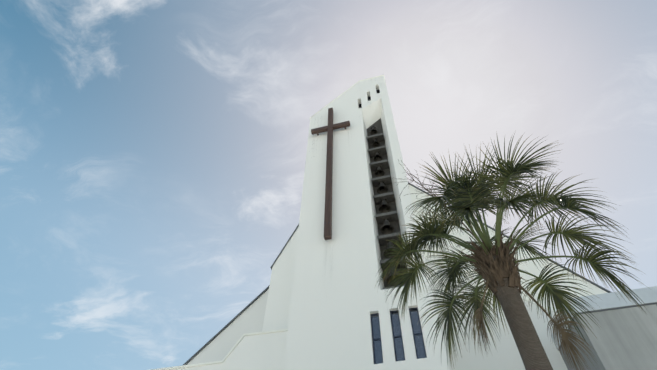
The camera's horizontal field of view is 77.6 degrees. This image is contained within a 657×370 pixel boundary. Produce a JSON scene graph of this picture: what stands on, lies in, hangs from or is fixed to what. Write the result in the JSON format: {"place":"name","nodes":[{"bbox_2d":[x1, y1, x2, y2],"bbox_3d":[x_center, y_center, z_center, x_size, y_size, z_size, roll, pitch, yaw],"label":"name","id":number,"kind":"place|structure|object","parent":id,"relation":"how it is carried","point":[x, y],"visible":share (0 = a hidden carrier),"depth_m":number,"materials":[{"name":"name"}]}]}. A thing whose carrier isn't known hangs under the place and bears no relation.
{"place":"outdoors","nodes":[
{"label":"outdoors","id":0,"kind":"place"},
{"bbox_2d":[0,0,656,369],"label":"sky","id":1,"kind":"structure","parent":0,"point":[153,153],"materials":[{"name":"blue"}]},
{"label":"ground","id":2,"kind":"structure","parent":0,"visible":0},
{"bbox_2d":[150,328,287,369],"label":"block","id":3,"kind":"structure","parent":2,"relation":"on","point":[264,350],"depth_m":15.66,"materials":[{"name":"white paint"}]},
{"bbox_2d":[262,224,298,330],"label":"wall","id":4,"kind":"structure","parent":2,"relation":"on","point":[277,313],"depth_m":18.56,"materials":[{"name":"white paint"}]},
{"bbox_2d":[284,75,449,369],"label":"tower","id":5,"kind":"structure","parent":2,"relation":"on","point":[329,325],"depth_m":16.69,"materials":[{"name":"white paint"}]},
{"bbox_2d":[311,108,349,239],"bbox_3d":[0.093,-1.282,22.242,2.420,11.760,0.440,-11,-53,10],"label":"cross","id":6,"kind":"object","parent":5,"relation":"attached to","point":[330,128],"visible":0.96,"depth_m":21.62,"materials":[{"name":"brown wood"}]},
{"bbox_2d":[310,75,385,117],"bbox_3d":[1.794,-4.953,29.281,5.390,4.013,3.260,-11,-53,10],"label":"tower coping","id":7,"kind":"object","parent":5,"relation":"attached to","point":[344,92],"visible":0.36,"depth_m":28.92,"materials":[{"name":"white paint"}]},
{"bbox_2d":[359,90,379,107],"bbox_3d":[2.827,-5.650,27.797,1.590,2.900,0.120,-11,-53,10],"label":"window","id":8,"kind":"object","parent":5,"relation":"attached to","point":[369,99],"visible":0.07,"depth_m":28.04,"materials":[{"name":"black"}]},
{"bbox_2d":[370,126,402,285],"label":"bells","id":9,"kind":"object","parent":5,"relation":"hanging from","point":[386,227],"visible":0.94,"depth_m":19.36,"materials":[{"name":"brown metal"}]},
{"bbox_2d":[366,118,407,288],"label":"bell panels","id":10,"kind":"object","parent":5,"relation":"attached to","point":[392,215],"visible":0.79,"depth_m":19.84,"materials":[{"name":"concrete"}]},
{"bbox_2d":[370,307,426,363],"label":"slit windows","id":11,"kind":"structure","parent":5,"relation":"attached to","point":[398,339],"depth_m":13.68,"materials":[{"name":"blue glass"}]},
{"bbox_2d":[183,182,610,369],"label":"nave","id":12,"kind":"structure","parent":2,"relation":"on","point":[250,316],"depth_m":16.24,"materials":[{"name":"white paint"}]},
{"bbox_2d":[408,184,607,313],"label":"church wall","id":13,"kind":"structure","parent":12,"relation":"attached to","point":[532,268],"depth_m":17.97,"materials":[{"name":"white paint"}]},
{"bbox_2d":[375,131,651,369],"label":"palm","id":14,"kind":"object","parent":2,"relation":"on","point":[465,195],"depth_m":6.92,"materials":[{"name":"green plant"}]},
{"bbox_2d":[393,161,479,243],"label":"palm fruit stalks","id":15,"kind":"object","parent":14,"relation":"attached to","point":[431,192],"visible":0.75,"depth_m":7.57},
{"bbox_2d":[461,230,521,300],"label":"palm boots","id":16,"kind":"object","parent":14,"relation":"attached to","point":[501,266],"visible":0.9,"depth_m":6.44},
{"bbox_2d":[470,278,596,369],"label":"dead palm fronds","id":17,"kind":"object","parent":14,"relation":"attached to","point":[566,342],"visible":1,"depth_m":5.73,"materials":[{"name":"plant"}]},
{"bbox_2d":[560,315,604,369],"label":"block face","id":18,"kind":"object","parent":2,"relation":"on","point":[598,364],"visible":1,"depth_m":13.21},
{"bbox_2d":[551,286,656,369],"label":"block","id":19,"kind":"structure","parent":2,"relation":"on","point":[625,334],"depth_m":12.84,"materials":[{"name":"grey paint"}]}
]}

